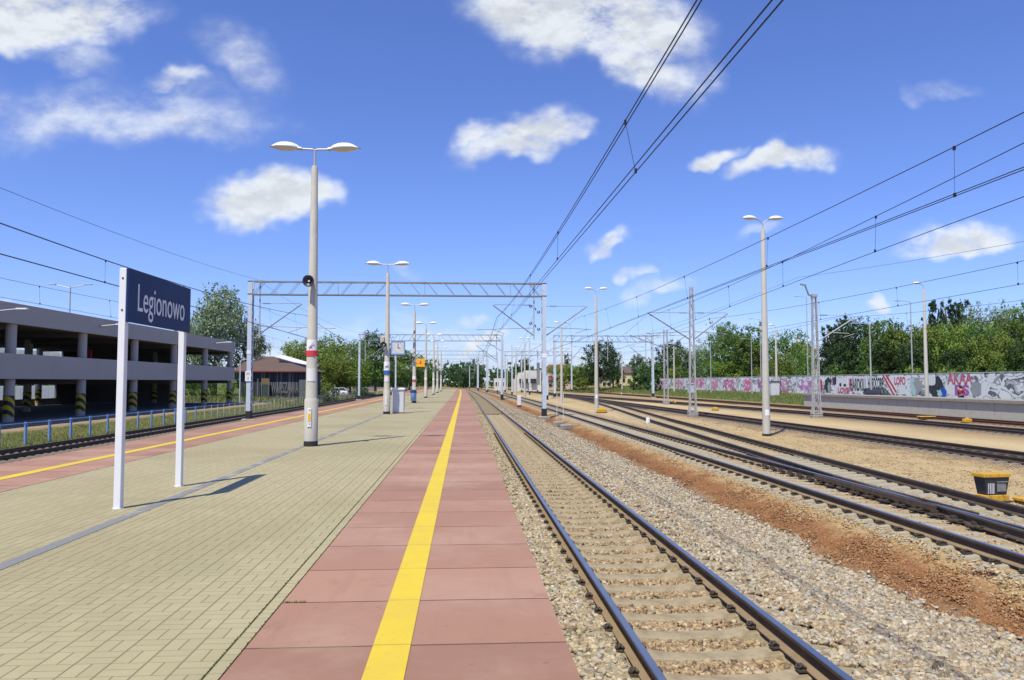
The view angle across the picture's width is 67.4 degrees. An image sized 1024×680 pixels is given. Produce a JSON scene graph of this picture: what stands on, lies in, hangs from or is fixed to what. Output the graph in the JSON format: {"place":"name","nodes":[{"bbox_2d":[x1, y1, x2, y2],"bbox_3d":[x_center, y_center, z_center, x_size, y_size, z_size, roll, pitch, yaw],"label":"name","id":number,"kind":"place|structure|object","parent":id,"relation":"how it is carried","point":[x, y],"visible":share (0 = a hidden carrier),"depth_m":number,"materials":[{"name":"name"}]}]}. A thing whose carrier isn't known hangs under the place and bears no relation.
{"place":"outdoors","nodes":[
{"label":"outdoors","id":0,"kind":"place"},
{"bbox_2d":[0,395,369,449],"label":"grass","id":1,"kind":"structure","parent":0,"point":[65,437],"depth_m":45.00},
{"bbox_2d":[2,278,376,365],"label":"overhead line","id":2,"kind":"object","parent":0,"point":[190,314],"visible":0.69,"depth_m":39.73,"materials":[{"name":"grey metal"}]},
{"bbox_2d":[185,390,374,406],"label":"grass","id":3,"kind":"structure","parent":0,"point":[218,399],"depth_m":99.86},
{"bbox_2d":[0,382,1023,673],"bbox_3d":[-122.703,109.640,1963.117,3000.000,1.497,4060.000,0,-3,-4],"label":"ground","id":4,"kind":"structure","parent":0,"point":[982,440],"depth_m":27.33,"materials":[{"name":"gravel"}]},
{"bbox_2d":[0,301,237,424],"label":"parking garage","id":5,"kind":"structure","parent":4,"relation":"on","point":[79,371],"depth_m":61.06,"materials":[{"name":"concrete"}]},
{"bbox_2d":[0,390,375,444],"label":"fence","id":6,"kind":"object","parent":4,"relation":"on","point":[70,428],"visible":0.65,"depth_m":48.22,"materials":[{"name":"metal"}]},
{"bbox_2d":[0,387,411,463],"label":"railway track","id":7,"kind":"structure","parent":4,"relation":"on","point":[29,452],"depth_m":40.68,"materials":[{"name":"metal"}]},
{"bbox_2d":[186,281,258,395],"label":"broadleaf tree","id":8,"kind":"object","parent":4,"relation":"on","point":[217,329],"visible":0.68,"depth_m":113.30,"materials":[{"name":"green plant"}]},
{"bbox_2d":[233,317,271,382],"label":"broadleaf tree","id":9,"kind":"object","parent":4,"relation":"on","point":[259,350],"visible":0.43,"depth_m":119.75,"materials":[{"name":"green plant"}]},
{"bbox_2d":[235,355,324,398],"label":"building","id":10,"kind":"structure","parent":4,"relation":"on","point":[277,376],"depth_m":110.01,"materials":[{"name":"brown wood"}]},
{"bbox_2d":[280,338,306,360],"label":"broadleaf tree","id":11,"kind":"object","parent":4,"relation":"on","point":[294,352],"visible":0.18,"depth_m":146.76,"materials":[{"name":"green plant"}]},
{"bbox_2d":[279,337,350,381],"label":"broadleaf tree","id":12,"kind":"object","parent":4,"relation":"on","point":[320,351],"visible":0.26,"depth_m":151.16,"materials":[{"name":"green plant"}]},
{"bbox_2d":[302,354,361,387],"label":"broadleaf tree","id":13,"kind":"object","parent":4,"relation":"on","point":[336,372],"visible":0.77,"depth_m":146.43,"materials":[{"name":"green plant"}]},
{"bbox_2d":[318,333,369,387],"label":"broadleaf tree","id":14,"kind":"object","parent":4,"relation":"on","point":[328,339],"visible":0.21,"depth_m":157.25,"materials":[{"name":"green plant"}]},
{"bbox_2d":[330,356,372,391],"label":"broadleaf tree","id":15,"kind":"object","parent":4,"relation":"on","point":[350,382],"visible":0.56,"depth_m":155.47,"materials":[{"name":"green plant"}]},
{"bbox_2d":[331,338,383,390],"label":"broadleaf tree","id":16,"kind":"object","parent":4,"relation":"on","point":[371,370],"visible":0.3,"depth_m":163.44,"materials":[{"name":"green plant"}]},
{"bbox_2d":[353,328,394,390],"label":"broadleaf tree","id":17,"kind":"object","parent":4,"relation":"on","point":[376,345],"visible":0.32,"depth_m":172.54,"materials":[{"name":"green plant"}]},
{"bbox_2d":[369,361,410,386],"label":"broadleaf tree","id":18,"kind":"object","parent":4,"relation":"on","point":[402,365],"visible":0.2,"depth_m":177.20,"materials":[{"name":"green plant"}]},
{"bbox_2d":[380,348,412,387],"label":"broadleaf tree","id":19,"kind":"object","parent":4,"relation":"on","point":[403,358],"visible":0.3,"depth_m":182.91,"materials":[{"name":"green plant"}]},
{"bbox_2d":[0,353,818,390],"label":"woodland","id":20,"kind":"object","parent":4,"relation":"on","point":[460,377],"visible":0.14,"depth_m":335.52,"materials":[{"name":"plant"}]},
{"bbox_2d":[392,351,427,389],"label":"broadleaf tree","id":21,"kind":"object","parent":4,"relation":"on","point":[418,375],"visible":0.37,"depth_m":198.05,"materials":[{"name":"green plant"}]},
{"bbox_2d":[241,280,590,421],"bbox_3d":[-6.849,0.941,57.218,25.751,10.730,1.000,0,-3,-4],"label":"catenary gantry","id":22,"kind":"object","parent":4,"relation":"on","point":[249,371],"visible":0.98,"depth_m":57.19,"materials":[{"name":"grey metal"}]},
{"bbox_2d":[0,223,417,367],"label":"overhead line","id":23,"kind":"object","parent":22,"relation":"hanging from","point":[151,275],"visible":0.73,"depth_m":25.51,"materials":[{"name":"grey metal"}]},
{"bbox_2d":[465,0,783,368],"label":"overhead line","id":24,"kind":"object","parent":22,"relation":"hanging from","point":[728,63],"visible":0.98,"depth_m":10.40,"materials":[{"name":"grey metal"}]},
{"bbox_2d":[581,143,1023,360],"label":"overhead line","id":25,"kind":"object","parent":22,"relation":"hanging from","point":[844,231],"visible":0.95,"depth_m":19.05,"materials":[{"name":"grey metal"}]},
{"bbox_2d":[412,357,442,388],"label":"broadleaf tree","id":26,"kind":"object","parent":4,"relation":"on","point":[429,371],"visible":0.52,"depth_m":227.20,"materials":[{"name":"green plant"}]},
{"bbox_2d":[356,334,504,400],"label":"catenary gantry","id":27,"kind":"object","parent":4,"relation":"on","point":[359,367],"visible":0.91,"depth_m":119.95,"materials":[{"name":"grey metal"}]},
{"bbox_2d":[486,352,497,392],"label":"line mast","id":28,"kind":"object","parent":4,"relation":"on","point":[497,368],"visible":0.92,"depth_m":177.94,"materials":[{"name":"grey metal"}]},
{"bbox_2d":[490,112,1023,370],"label":"overhead line","id":29,"kind":"object","parent":28,"relation":"hanging from","point":[953,148],"visible":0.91,"depth_m":16.24,"materials":[{"name":"grey metal"}]},
{"bbox_2d":[513,370,540,390],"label":"stepped building","id":30,"kind":"structure","parent":4,"relation":"on","point":[533,380],"depth_m":216.11,"materials":[{"name":"white paint"}]},
{"bbox_2d":[503,351,573,392],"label":"catenary gantry","id":31,"kind":"object","parent":4,"relation":"on","point":[505,355],"visible":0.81,"depth_m":185.37,"materials":[{"name":"grey metal"}]},
{"bbox_2d":[554,321,569,401],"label":"yard lamp","id":32,"kind":"object","parent":4,"relation":"on","point":[561,376],"visible":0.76,"depth_m":99.42,"materials":[{"name":"concrete"}]},
{"bbox_2d":[546,364,583,388],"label":"broadleaf tree","id":33,"kind":"object","parent":4,"relation":"on","point":[566,368],"visible":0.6,"depth_m":223.26,"materials":[{"name":"green plant"}]},
{"bbox_2d":[583,287,607,411],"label":"yard lamp","id":34,"kind":"object","parent":4,"relation":"on","point":[596,401],"visible":0.98,"depth_m":66.47,"materials":[{"name":"concrete"}]},
{"bbox_2d":[574,339,618,389],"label":"broadleaf tree","id":35,"kind":"object","parent":4,"relation":"on","point":[591,372],"visible":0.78,"depth_m":201.12,"materials":[{"name":"green plant"}]},
{"bbox_2d":[551,385,644,392],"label":"grass","id":36,"kind":"structure","parent":4,"relation":"on","point":[602,389],"depth_m":201.25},
{"bbox_2d":[551,335,655,398],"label":"catenary gantry","id":37,"kind":"object","parent":4,"relation":"on","point":[554,367],"visible":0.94,"depth_m":123.09,"materials":[{"name":"grey metal"}]},
{"bbox_2d":[528,261,1023,369],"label":"overhead line","id":38,"kind":"object","parent":37,"relation":"hanging from","point":[839,298],"visible":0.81,"depth_m":35.09,"materials":[{"name":"grey metal"}]},
{"bbox_2d":[540,300,1023,367],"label":"overhead line","id":39,"kind":"object","parent":37,"relation":"hanging from","point":[837,338],"visible":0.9,"depth_m":53.74,"materials":[{"name":"grey metal"}]},
{"bbox_2d":[604,350,626,388],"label":"broadleaf tree","id":40,"kind":"object","parent":4,"relation":"on","point":[616,380],"visible":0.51,"depth_m":216.32,"materials":[{"name":"green plant"}]},
{"bbox_2d":[607,365,637,386],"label":"yellow house","id":41,"kind":"structure","parent":4,"relation":"on","point":[628,373],"depth_m":237.44,"materials":[{"name":"paint"}]},
{"bbox_2d":[494,415,791,675],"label":"crib ballast","id":42,"kind":"structure","parent":4,"relation":"on","point":[707,666],"depth_m":8.93,"materials":[{"name":"gravel"}]},
{"bbox_2d":[442,386,860,679],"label":"railway track","id":43,"kind":"structure","parent":4,"relation":"on","point":[812,662],"depth_m":9.66,"materials":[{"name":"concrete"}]},
{"bbox_2d":[630,329,686,404],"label":"catenary mast","id":44,"kind":"object","parent":4,"relation":"on","point":[667,402],"visible":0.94,"depth_m":89.23,"materials":[{"name":"grey metal"}]},
{"bbox_2d":[650,338,685,377],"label":"broadleaf tree","id":45,"kind":"object","parent":4,"relation":"on","point":[676,345],"visible":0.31,"depth_m":187.67,"materials":[{"name":"green plant"}]},
{"bbox_2d":[665,346,701,377],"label":"broadleaf tree","id":46,"kind":"object","parent":4,"relation":"on","point":[685,358],"visible":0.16,"depth_m":182.42,"materials":[{"name":"green plant"}]},
{"bbox_2d":[646,287,727,417],"bbox_3d":[13.093,1.009,57.357,6.278,10.008,0.620,0,-3,-4],"label":"catenary mast","id":47,"kind":"object","parent":4,"relation":"on","point":[695,414],"visible":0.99,"depth_m":57.36,"materials":[{"name":"grey metal"}]},
{"bbox_2d":[688,341,722,377],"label":"broadleaf tree","id":48,"kind":"object","parent":4,"relation":"on","point":[702,358],"visible":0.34,"depth_m":156.89,"materials":[{"name":"green plant"}]},
{"bbox_2d":[696,318,747,376],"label":"broadleaf tree","id":49,"kind":"object","parent":4,"relation":"on","point":[713,344],"visible":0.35,"depth_m":147.40,"materials":[{"name":"green plant"}]},
{"bbox_2d":[706,359,750,376],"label":"broadleaf tree","id":50,"kind":"object","parent":4,"relation":"on","point":[723,365],"visible":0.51,"depth_m":140.79,"materials":[{"name":"green plant"}]},
{"bbox_2d":[609,388,850,404],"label":"grass","id":51,"kind":"structure","parent":4,"relation":"on","point":[784,397],"depth_m":114.89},
{"bbox_2d":[714,322,761,376],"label":"broadleaf tree","id":52,"kind":"object","parent":4,"relation":"on","point":[733,343],"visible":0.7,"depth_m":139.68,"materials":[{"name":"green plant"}]},
{"bbox_2d":[465,387,1023,580],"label":"railway track","id":53,"kind":"structure","parent":4,"relation":"on","point":[1000,556],"depth_m":17.41,"materials":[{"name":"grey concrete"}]},
{"bbox_2d":[472,401,1023,679],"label":"grey ballast","id":54,"kind":"structure","parent":4,"relation":"on","point":[947,646],"depth_m":9.54,"materials":[{"name":"gravel"}]},
{"bbox_2d":[475,386,1023,467],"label":"railway track","id":55,"kind":"structure","parent":4,"relation":"on","point":[999,456],"depth_m":33.87,"materials":[{"name":"metal"}]},
{"bbox_2d":[736,331,780,376],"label":"broadleaf tree","id":56,"kind":"object","parent":4,"relation":"on","point":[748,354],"visible":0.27,"depth_m":138.38,"materials":[{"name":"green plant"}]},
{"bbox_2d":[742,215,783,435],"bbox_3d":[12.311,-0.732,37.435,2.160,10.781,0.410,0,-3,-4],"label":"yard lamp","id":57,"kind":"object","parent":4,"relation":"on","point":[766,429],"visible":1,"depth_m":37.28,"materials":[{"name":"metal"}]},
{"bbox_2d":[752,351,796,375],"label":"broadleaf tree","id":58,"kind":"object","parent":4,"relation":"on","point":[781,364],"visible":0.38,"depth_m":130.36,"materials":[{"name":"green plant"}]},
{"bbox_2d":[530,391,1023,436],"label":"railway track","id":59,"kind":"structure","parent":4,"relation":"on","point":[997,430],"depth_m":50.93,"materials":[{"name":"metal"}]},
{"bbox_2d":[541,389,1023,427],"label":"railway track","id":60,"kind":"structure","parent":4,"relation":"on","point":[1008,423],"depth_m":62.20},
{"bbox_2d":[544,416,1023,642],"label":"rust ballast","id":61,"kind":"structure","parent":4,"relation":"on","point":[899,572],"depth_m":11.84,"materials":[{"name":"gravel"}]},
{"bbox_2d":[758,325,816,375],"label":"broadleaf tree","id":62,"kind":"object","parent":4,"relation":"on","point":[784,343],"visible":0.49,"depth_m":134.39,"materials":[{"name":"green plant"}]},
{"bbox_2d":[558,395,1023,541],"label":"railway track","id":63,"kind":"structure","parent":4,"relation":"on","point":[703,437],"depth_m":23.70,"materials":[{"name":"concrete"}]},
{"bbox_2d":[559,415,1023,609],"bbox_3d":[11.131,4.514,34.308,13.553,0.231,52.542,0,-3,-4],"label":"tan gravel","id":64,"kind":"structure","parent":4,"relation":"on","point":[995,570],"depth_m":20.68,"materials":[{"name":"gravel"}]},
{"bbox_2d":[783,345,822,374],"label":"broadleaf tree","id":65,"kind":"object","parent":4,"relation":"on","point":[805,353],"visible":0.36,"depth_m":142.32,"materials":[{"name":"green plant"}]},
{"bbox_2d":[816,324,835,374],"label":"pine tree","id":66,"kind":"object","parent":4,"relation":"on","point":[825,345],"visible":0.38,"depth_m":106.03,"materials":[{"name":"green plant"}]},
{"bbox_2d":[800,283,853,417],"bbox_3d":[23.275,0.922,56.493,4.055,10.189,0.620,0,-3,-4],"label":"catenary mast","id":67,"kind":"object","parent":4,"relation":"on","point":[816,415],"visible":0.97,"depth_m":56.43,"materials":[{"name":"grey metal"}]},
{"bbox_2d":[650,371,1023,399],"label":"graffiti wall","id":68,"kind":"structure","parent":4,"relation":"on","point":[1000,385],"depth_m":80.23,"materials":[{"name":"concrete"}]},
{"bbox_2d":[826,313,855,374],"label":"pine tree","id":69,"kind":"object","parent":4,"relation":"on","point":[834,336],"visible":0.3,"depth_m":102.68,"materials":[{"name":"green plant"}]},
{"bbox_2d":[823,339,861,374],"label":"broadleaf tree","id":70,"kind":"object","parent":4,"relation":"on","point":[838,351],"visible":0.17,"depth_m":100.28,"materials":[{"name":"green plant"}]},
{"bbox_2d":[836,315,875,374],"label":"broadleaf tree","id":71,"kind":"object","parent":4,"relation":"on","point":[854,329],"visible":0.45,"depth_m":97.86,"materials":[{"name":"green plant"}]},
{"bbox_2d":[858,316,901,371],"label":"broadleaf tree","id":72,"kind":"object","parent":4,"relation":"on","point":[863,343],"visible":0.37,"depth_m":94.47,"materials":[{"name":"green plant"}]},
{"bbox_2d":[863,341,907,373],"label":"broadleaf tree","id":73,"kind":"object","parent":4,"relation":"on","point":[878,358],"visible":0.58,"depth_m":91.49,"materials":[{"name":"green plant"}]},
{"bbox_2d":[857,318,923,373],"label":"broadleaf tree","id":74,"kind":"object","parent":4,"relation":"on","point":[914,337],"visible":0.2,"depth_m":92.42,"materials":[{"name":"green plant"}]},
{"bbox_2d":[802,393,1023,421],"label":"loading platform","id":75,"kind":"structure","parent":4,"relation":"on","point":[999,409],"depth_m":60.32,"materials":[{"name":"concrete"}]},
{"bbox_2d":[887,342,939,373],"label":"broadleaf tree","id":76,"kind":"object","parent":4,"relation":"on","point":[905,350],"visible":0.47,"depth_m":86.72,"materials":[{"name":"green plant"}]},
{"bbox_2d":[880,314,959,371],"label":"broadleaf tree","id":77,"kind":"object","parent":4,"relation":"on","point":[929,334],"visible":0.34,"depth_m":90.42,"materials":[{"name":"green plant"}]},
{"bbox_2d":[913,282,928,396],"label":"yard lamp","id":78,"kind":"object","parent":4,"relation":"on","point":[926,383],"visible":0.89,"depth_m":69.94,"materials":[{"name":"metal"}]},
{"bbox_2d":[921,300,947,358],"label":"pine tree","id":79,"kind":"object","parent":4,"relation":"on","point":[932,305],"visible":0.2,"depth_m":97.30,"materials":[{"name":"green plant"}]},
{"bbox_2d":[919,320,972,372],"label":"broadleaf tree","id":80,"kind":"object","parent":4,"relation":"on","point":[950,339],"visible":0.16,"depth_m":88.55,"materials":[{"name":"green plant"}]},
{"bbox_2d":[941,297,964,369],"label":"pine tree","id":81,"kind":"object","parent":4,"relation":"on","point":[953,315],"visible":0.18,"depth_m":99.89,"materials":[{"name":"green plant"}]},
{"bbox_2d":[933,347,976,372],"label":"broadleaf tree","id":82,"kind":"object","parent":4,"relation":"on","point":[953,363],"visible":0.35,"depth_m":82.96,"materials":[{"name":"green plant"}]},
{"bbox_2d":[929,317,1009,371],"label":"broadleaf tree","id":83,"kind":"object","parent":4,"relation":"on","point":[964,329],"visible":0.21,"depth_m":87.73,"materials":[{"name":"green plant"}]},
{"bbox_2d":[959,324,998,371],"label":"broadleaf tree","id":84,"kind":"object","parent":4,"relation":"on","point":[972,335],"visible":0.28,"depth_m":83.22,"materials":[{"name":"green plant"}]},
{"bbox_2d":[960,301,1016,344],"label":"broadleaf tree","id":85,"kind":"object","parent":4,"relation":"on","point":[991,320],"visible":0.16,"depth_m":92.24,"materials":[{"name":"green plant"}]},
{"bbox_2d":[960,330,1023,371],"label":"broadleaf tree","id":86,"kind":"object","parent":4,"relation":"on","point":[993,351],"visible":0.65,"depth_m":80.88,"materials":[{"name":"green plant"}]},
{"bbox_2d":[972,472,1013,502],"bbox_3d":[10.516,3.248,16.840,0.750,0.668,0.375,1,-3,-10],"label":"track box","id":87,"kind":"object","parent":4,"relation":"on","point":[992,485],"visible":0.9,"depth_m":16.71,"materials":[{"name":"yellow paint"}]},
{"bbox_2d":[993,299,1023,350],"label":"broadleaf tree","id":88,"kind":"object","parent":4,"relation":"on","point":[1015,325],"visible":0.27,"depth_m":85.69,"materials":[{"name":"green plant"}]},
{"bbox_2d":[999,337,1023,370],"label":"broadleaf tree","id":89,"kind":"object","parent":4,"relation":"on","point":[1017,357],"visible":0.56,"depth_m":78.82,"materials":[{"name":"green plant"}]},
{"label":"platform wall","id":90,"kind":"structure","parent":4,"relation":"on","visible":0},
{"bbox_2d":[0,389,430,492],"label":"platform edge paving","id":91,"kind":"structure","parent":90,"relation":"on","point":[12,468],"depth_m":17.71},
{"bbox_2d":[0,390,422,479],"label":"platform marking line","id":92,"kind":"object","parent":91,"relation":"on","point":[50,468],"visible":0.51,"depth_m":17.64,"materials":[{"name":"yellow paint"}]},
{"bbox_2d":[0,389,454,679],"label":"platform paving path","id":93,"kind":"structure","parent":90,"relation":"on","point":[187,586],"depth_m":7.62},
{"bbox_2d":[112,268,190,508],"bbox_3d":[-5.046,0.664,10.857,0.153,3.060,2.240,0,-3,-4],"label":"station sign","id":94,"kind":"object","parent":93,"relation":"on","point":[147,299],"visible":1,"depth_m":10.37,"materials":[{"name":"metal"}]},
{"bbox_2d":[0,424,426,679],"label":"joint weeds","id":95,"kind":"object","parent":93,"relation":"on","point":[275,593],"visible":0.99,"depth_m":5.57,"materials":[{"name":"green plant"}]},
{"bbox_2d":[0,389,443,569],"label":"platform drain channel","id":96,"kind":"object","parent":93,"relation":"on","point":[20,558],"visible":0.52,"depth_m":9.19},
{"bbox_2d":[269,141,360,446],"bbox_3d":[-5.027,-1.205,19.314,2.300,7.716,0.562,0,-3,-4],"label":"lamp post","id":97,"kind":"object","parent":93,"relation":"on","point":[310,281],"visible":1,"depth_m":19.30,"materials":[{"name":"metal"}]},
{"bbox_2d":[365,261,409,413],"bbox_3d":[-6.269,-0.154,38.539,2.300,7.716,0.574,0,-3,-4],"label":"lamp post","id":98,"kind":"object","parent":93,"relation":"on","point":[385,341],"visible":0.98,"depth_m":38.53,"materials":[{"name":"metal"}]},
{"bbox_2d":[391,340,404,387],"bbox_3d":[-6.785,2.062,45.621,0.840,4.064,0.240,0,-3,-4],"label":"platform clock","id":99,"kind":"object","parent":93,"relation":"on","point":[397,347],"visible":0.91,"depth_m":45.64,"materials":[{"name":"white metal"}]},
{"bbox_2d":[391,388,405,412],"bbox_3d":[-5.829,3.103,39.353,0.700,1.300,0.520,0,-3,-4],"label":"utility cabinet","id":100,"kind":"object","parent":93,"relation":"on","point":[398,400],"visible":0.98,"depth_m":39.14,"materials":[{"name":"white"}]},
{"bbox_2d":[400,303,429,402],"bbox_3d":[-7.512,0.969,59.070,2.300,7.716,0.576,0,-3,-4],"label":"lamp post","id":101,"kind":"object","parent":93,"relation":"on","point":[413,358],"visible":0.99,"depth_m":59.11,"materials":[{"name":"concrete"}]},
{"bbox_2d":[416,322,435,397],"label":"lamp post","id":102,"kind":"object","parent":93,"relation":"on","point":[425,384],"visible":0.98,"depth_m":77.71,"materials":[{"name":"concrete"}]},
{"bbox_2d":[202,390,455,679],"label":"platform kerb edging","id":103,"kind":"object","parent":90,"relation":"on","point":[218,669],"visible":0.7,"depth_m":5.87,"materials":[{"name":"concrete"}]},
{"bbox_2d":[220,389,580,679],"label":"platform edge paving","id":104,"kind":"structure","parent":90,"relation":"on","point":[485,611],"depth_m":5.85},
{"bbox_2d":[361,389,461,679],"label":"platform marking line","id":105,"kind":"object","parent":104,"relation":"on","point":[388,657],"visible":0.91,"depth_m":5.82,"materials":[{"name":"yellow paint"}]},
{"bbox_2d":[0,0,1023,382],"label":"sky","id":106,"kind":"structure","parent":0,"point":[478,127],"materials":[{"name":"blue"}]},
{"bbox_2d":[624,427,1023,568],"bbox_3d":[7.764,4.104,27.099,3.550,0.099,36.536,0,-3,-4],"label":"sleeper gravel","id":107,"kind":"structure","parent":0,"point":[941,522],"depth_m":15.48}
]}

